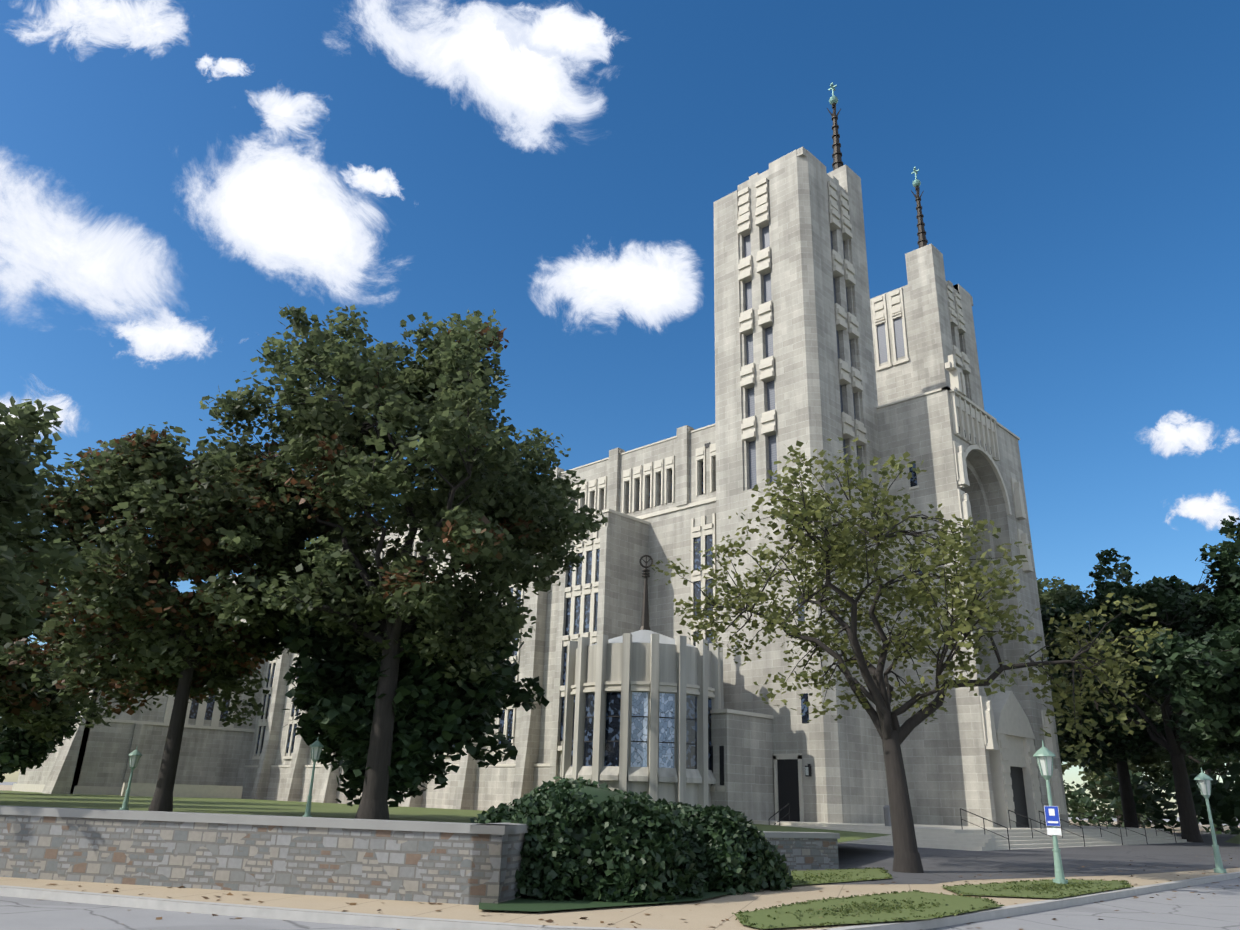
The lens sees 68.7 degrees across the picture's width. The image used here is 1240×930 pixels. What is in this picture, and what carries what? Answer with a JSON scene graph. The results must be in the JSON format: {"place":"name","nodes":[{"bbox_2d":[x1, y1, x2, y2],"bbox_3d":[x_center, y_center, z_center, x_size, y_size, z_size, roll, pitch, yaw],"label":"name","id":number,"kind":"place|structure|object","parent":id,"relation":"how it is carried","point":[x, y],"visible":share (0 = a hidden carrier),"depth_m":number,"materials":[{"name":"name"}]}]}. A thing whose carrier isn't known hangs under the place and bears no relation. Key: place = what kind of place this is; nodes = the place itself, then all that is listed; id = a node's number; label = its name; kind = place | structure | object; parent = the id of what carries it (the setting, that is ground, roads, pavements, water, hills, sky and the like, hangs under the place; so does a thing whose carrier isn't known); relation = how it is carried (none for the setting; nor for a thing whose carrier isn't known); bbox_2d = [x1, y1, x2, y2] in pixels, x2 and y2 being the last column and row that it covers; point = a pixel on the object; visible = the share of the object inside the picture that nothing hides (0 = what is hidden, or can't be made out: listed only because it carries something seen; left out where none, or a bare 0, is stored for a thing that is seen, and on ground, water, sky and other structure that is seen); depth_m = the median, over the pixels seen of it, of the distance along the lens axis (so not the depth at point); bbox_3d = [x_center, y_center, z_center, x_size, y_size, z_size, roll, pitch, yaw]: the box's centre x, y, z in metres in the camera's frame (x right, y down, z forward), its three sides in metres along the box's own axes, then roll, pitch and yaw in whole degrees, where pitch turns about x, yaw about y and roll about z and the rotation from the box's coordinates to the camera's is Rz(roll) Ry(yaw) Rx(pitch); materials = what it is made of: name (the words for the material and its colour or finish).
{"place":"outdoors","nodes":[
{"label":"outdoors","id":0,"kind":"place"},
{"bbox_2d":[0,395,77,440],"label":"cloud","id":1,"kind":"structure","parent":0,"point":[66,415],"depth_m":1488.21,"materials":[{"name":"white"}]},
{"bbox_2d":[0,19,181,397],"bbox_3d":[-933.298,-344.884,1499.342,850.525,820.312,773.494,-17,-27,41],"label":"cloud","id":2,"kind":"structure","parent":0,"point":[49,245],"depth_m":1499.91,"materials":[{"name":"white"}]},
{"bbox_2d":[15,0,186,53],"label":"cloud","id":3,"kind":"structure","parent":0,"point":[152,24],"depth_m":1438.15,"materials":[{"name":"white"}]},
{"bbox_2d":[115,275,241,360],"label":"cloud","id":4,"kind":"structure","parent":0,"point":[142,333],"depth_m":1598.70,"materials":[{"name":"white"}]},
{"bbox_2d":[152,35,253,81],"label":"cloud","id":5,"kind":"structure","parent":0,"point":[227,67],"depth_m":1531.82,"materials":[{"name":"white"}]},
{"bbox_2d":[183,40,331,154],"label":"cloud","id":6,"kind":"structure","parent":0,"point":[283,113],"depth_m":1587.90,"materials":[{"name":"white"}]},
{"bbox_2d":[167,10,387,300],"bbox_3d":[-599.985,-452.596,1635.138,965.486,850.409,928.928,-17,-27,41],"label":"cloud","id":7,"kind":"structure","parent":0,"point":[266,206],"depth_m":1635.27,"materials":[{"name":"white"}]},
{"bbox_2d":[341,165,401,197],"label":"cloud","id":8,"kind":"structure","parent":0,"point":[381,182],"depth_m":1663.30,"materials":[{"name":"white"}]},
{"bbox_2d":[0,790,890,842],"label":"terrace lawn","id":9,"kind":"structure","parent":0,"point":[214,805],"depth_m":48.93,"materials":[{"name":"green plant"}]},
{"bbox_2d":[0,573,76,731],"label":"tree","id":10,"kind":"object","parent":9,"relation":"on","point":[13,700],"visible":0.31,"depth_m":47.48,"materials":[{"name":"green plant"}]},
{"bbox_2d":[0,708,84,782],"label":"tree","id":11,"kind":"object","parent":9,"relation":"on","point":[20,751],"visible":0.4,"depth_m":74.35,"materials":[{"name":"green plant"}]},
{"bbox_2d":[0,396,89,665],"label":"tree","id":12,"kind":"object","parent":9,"relation":"on","point":[22,488],"visible":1,"depth_m":19.71,"materials":[{"name":"green plant"}]},
{"bbox_2d":[0,567,113,742],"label":"tree","id":13,"kind":"object","parent":9,"relation":"on","point":[47,719],"visible":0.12,"depth_m":58.95,"materials":[{"name":"green plant"}]},
{"bbox_2d":[120,747,141,809],"bbox_3d":[-20.248,12.947,37.549,0.522,2.550,0.522,-17,-27,41],"label":"lamp post","id":14,"kind":"object","parent":9,"relation":"on","point":[135,755],"visible":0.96,"depth_m":37.61,"materials":[{"name":"teal metal"}]},
{"bbox_2d":[2,422,380,811],"bbox_3d":[-18.907,6.463,38.496,14.299,15.946,13.793,0,-20,6],"label":"tree","id":15,"kind":"object","parent":9,"relation":"on","point":[130,606],"visible":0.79,"depth_m":36.17,"materials":[{"name":"green plant"}]},
{"bbox_2d":[302,738,323,816],"bbox_3d":[-11.552,11.724,34.096,0.522,2.950,0.522,-17,-27,41],"label":"lamp post","id":16,"kind":"object","parent":9,"relation":"on","point":[317,746],"visible":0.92,"depth_m":34.20,"materials":[{"name":"teal metal"}]},
{"bbox_2d":[190,304,607,819],"bbox_3d":[-10.246,3.526,38.541,18.016,21.974,15.728,-3,-21,13],"label":"tree","id":17,"kind":"object","parent":9,"relation":"on","point":[490,508],"visible":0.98,"depth_m":35.18,"materials":[{"name":"green plant"}]},
{"bbox_2d":[254,603,549,806],"bbox_3d":[-9.402,10.470,39.489,11.619,9.650,12.164,-17,-27,41],"label":"magnolia tree","id":18,"kind":"object","parent":9,"relation":"on","point":[435,710],"visible":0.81,"depth_m":35.89,"materials":[{"name":"green plant"}]},
{"bbox_2d":[355,0,604,149],"bbox_3d":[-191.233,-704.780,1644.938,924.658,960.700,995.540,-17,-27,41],"label":"cloud","id":19,"kind":"structure","parent":0,"point":[526,95],"depth_m":1643.95,"materials":[{"name":"white"}]},
{"bbox_2d":[496,5,613,62],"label":"cloud","id":20,"kind":"structure","parent":0,"point":[564,31],"depth_m":1621.30,"materials":[{"name":"white"}]},
{"bbox_2d":[533,242,699,330],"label":"cloud","id":21,"kind":"structure","parent":0,"point":[655,286],"depth_m":1767.02,"materials":[{"name":"white"}]},
{"bbox_2d":[0,785,1239,929],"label":"pavement","id":22,"kind":"structure","parent":0,"point":[707,914],"depth_m":14.33,"materials":[{"name":"beige concrete"}]},
{"bbox_2d":[0,805,537,904],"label":"retaining wall","id":23,"kind":"structure","parent":22,"relation":"on","point":[449,862],"depth_m":15.49,"materials":[{"name":"grey stone"}]},
{"bbox_2d":[469,776,705,905],"bbox_3d":[-0.804,7.166,17.443,4.928,2.239,4.870,-17,-27,41],"label":"yew bush","id":24,"kind":"object","parent":22,"relation":"on","point":[589,841],"visible":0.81,"depth_m":15.76,"materials":[{"name":"green plant"}]},
{"bbox_2d":[12,82,1188,850],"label":"cathedral","id":25,"kind":"structure","parent":22,"relation":"on","point":[816,348],"depth_m":60.65,"materials":[{"name":"stone"}]},
{"bbox_2d":[479,887,729,910],"bbox_3d":[0.456,7.963,16.946,3.192,0.001,8.809,-17,-27,41],"label":"grass patch","id":26,"kind":"object","parent":22,"relation":"on","point":[531,903],"visible":0.43,"depth_m":14.65,"materials":[{"name":"green plant"}]},
{"bbox_2d":[0,871,1239,929],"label":"kerb stones","id":27,"kind":"object","parent":22,"relation":"on","point":[906,921],"visible":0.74,"depth_m":13.67,"materials":[{"name":"grey concrete"}]},
{"bbox_2d":[34,854,1239,929],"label":"fallen leaves","id":28,"kind":"object","parent":22,"relation":"on","point":[548,921],"visible":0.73,"depth_m":14.73,"materials":[{"name":"brown plant"}]},
{"bbox_2d":[561,555,774,822],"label":"baptistery","id":29,"kind":"structure","parent":22,"relation":"on","point":[644,710],"depth_m":48.40,"materials":[{"name":"stone"}]},
{"bbox_2d":[655,798,792,894],"bbox_3d":[1.365,8.139,19.449,4.333,1.869,4.308,-17,-27,41],"label":"yew bush","id":30,"kind":"object","parent":22,"relation":"on","point":[733,851],"visible":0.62,"depth_m":18.22,"materials":[{"name":"green plant"}]},
{"bbox_2d":[736,891,999,928],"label":"island grass","id":31,"kind":"structure","parent":22,"relation":"on","point":[953,902],"depth_m":15.01,"materials":[{"name":"green plant"}]},
{"bbox_2d":[732,867,1133,929],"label":"grass tufts","id":32,"kind":"object","parent":22,"relation":"on","point":[888,908],"visible":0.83,"depth_m":16.86,"materials":[{"name":"green plant"}]},
{"bbox_2d":[942,879,1127,897],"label":"island grass","id":33,"kind":"structure","parent":22,"relation":"on","point":[973,889],"depth_m":20.04,"materials":[{"name":"green plant"}]},
{"bbox_2d":[1033,740,1067,883],"bbox_3d":[10.690,8.565,22.481,0.522,3.350,0.522,-17,-27,41],"label":"lamp post","id":34,"kind":"object","parent":33,"relation":"on","point":[1043,755],"visible":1,"depth_m":22.39,"materials":[{"name":"green metal"}]},
{"bbox_2d":[1059,630,1162,825],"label":"tree","id":35,"kind":"object","parent":22,"relation":"on","point":[1113,768],"visible":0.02,"depth_m":105.15,"materials":[{"name":"green plant"}]},
{"bbox_2d":[1071,697,1172,826],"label":"tree trunk","id":36,"kind":"object","parent":22,"relation":"on","point":[1161,766],"depth_m":126.10,"materials":[{"name":"green plant"}]},
{"bbox_2d":[1098,696,1194,778],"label":"tree trunk","id":37,"kind":"object","parent":22,"relation":"on","point":[1168,761],"depth_m":145.93,"materials":[{"name":"green plant"}]},
{"bbox_2d":[1063,756,1239,833],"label":"hedgerow foliage","id":38,"kind":"object","parent":22,"relation":"on","point":[1224,800],"visible":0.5,"depth_m":86.18,"materials":[{"name":"green plant"}]},
{"bbox_2d":[1099,666,1238,832],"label":"tree","id":39,"kind":"object","parent":22,"relation":"on","point":[1215,765],"visible":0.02,"depth_m":105.17,"materials":[{"name":"green plant"}]},
{"bbox_2d":[1138,699,1239,774],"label":"tree","id":40,"kind":"object","parent":22,"relation":"on","point":[1219,760],"visible":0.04,"depth_m":86.81,"materials":[{"name":"green plant"}]},
{"bbox_2d":[1147,716,1237,827],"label":"tree trunk","id":41,"kind":"object","parent":22,"relation":"on","point":[1171,774],"visible":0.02,"depth_m":141.82,"materials":[{"name":"green plant"}]},
{"bbox_2d":[1194,768,1226,872],"bbox_3d":[18.906,11.333,29.043,0.522,3.150,0.522,-17,-27,41],"label":"lamp post","id":42,"kind":"object","parent":22,"relation":"on","point":[1203,780],"visible":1,"depth_m":29.09,"materials":[{"name":"green metal"}]},
{"bbox_2d":[0,782,1239,929],"bbox_3d":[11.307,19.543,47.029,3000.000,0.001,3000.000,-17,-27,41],"label":"road","id":43,"kind":"structure","parent":0,"point":[1185,909],"depth_m":14.94,"materials":[{"name":"grey asphalt"}]},
{"bbox_2d":[0,0,1239,816],"label":"sky","id":44,"kind":"structure","parent":0,"point":[1077,162],"materials":[{"name":"blue"}]},
{"bbox_2d":[788,831,1239,884],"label":"forecourt","id":45,"kind":"structure","parent":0,"point":[944,865],"depth_m":32.20,"materials":[{"name":"grey asphalt"}]},
{"bbox_2d":[758,831,839,868],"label":"wall","id":46,"kind":"structure","parent":45,"relation":"on","point":[809,850],"depth_m":24.83,"materials":[{"name":"grey stone"}]},
{"bbox_2d":[757,868,892,887],"bbox_3d":[4.447,9.898,21.848,2.873,0.001,9.568,-17,-27,41],"label":"grass strip","id":47,"kind":"object","parent":45,"relation":"on","point":[876,873],"depth_m":22.53,"materials":[{"name":"green plant"}]},
{"bbox_2d":[651,437,1172,872],"bbox_3d":[7.839,5.435,27.048,13.752,13.215,11.978,-17,-27,41],"label":"tree","id":48,"kind":"object","parent":45,"relation":"on","point":[832,552],"visible":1,"depth_m":26.25,"materials":[{"name":"green plant"}]},
{"bbox_2d":[769,764,1175,849],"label":"rails and fittings","id":49,"kind":"object","parent":45,"relation":"on","point":[886,808],"visible":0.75,"depth_m":46.77,"materials":[{"name":"black metal"}]},
{"bbox_2d":[1036,569,1218,827],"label":"tree","id":50,"kind":"object","parent":45,"relation":"on","point":[1158,756],"visible":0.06,"depth_m":77.70,"materials":[{"name":"green plant"}]},
{"bbox_2d":[1040,542,1239,842],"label":"tree","id":51,"kind":"object","parent":45,"relation":"on","point":[1184,609],"visible":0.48,"depth_m":64.42,"materials":[{"name":"green plant"}]},
{"bbox_2d":[1143,411,1239,456],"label":"cloud","id":52,"kind":"structure","parent":0,"point":[1174,432],"depth_m":1531.07,"materials":[{"name":"white"}]},
{"bbox_2d":[1165,492,1239,529],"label":"cloud","id":53,"kind":"structure","parent":0,"point":[1213,510],"depth_m":1514.43,"materials":[{"name":"white"}]},
{"bbox_2d":[1225,834,1239,843],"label":"lawn","id":54,"kind":"structure","parent":0,"point":[1235,839],"depth_m":68.15,"materials":[{"name":"green plant"}]},
{"bbox_2d":[1134,515,1239,767],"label":"tree","id":55,"kind":"object","parent":54,"relation":"on","point":[1198,674],"visible":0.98,"depth_m":50.92,"materials":[{"name":"green plant"}]}
]}

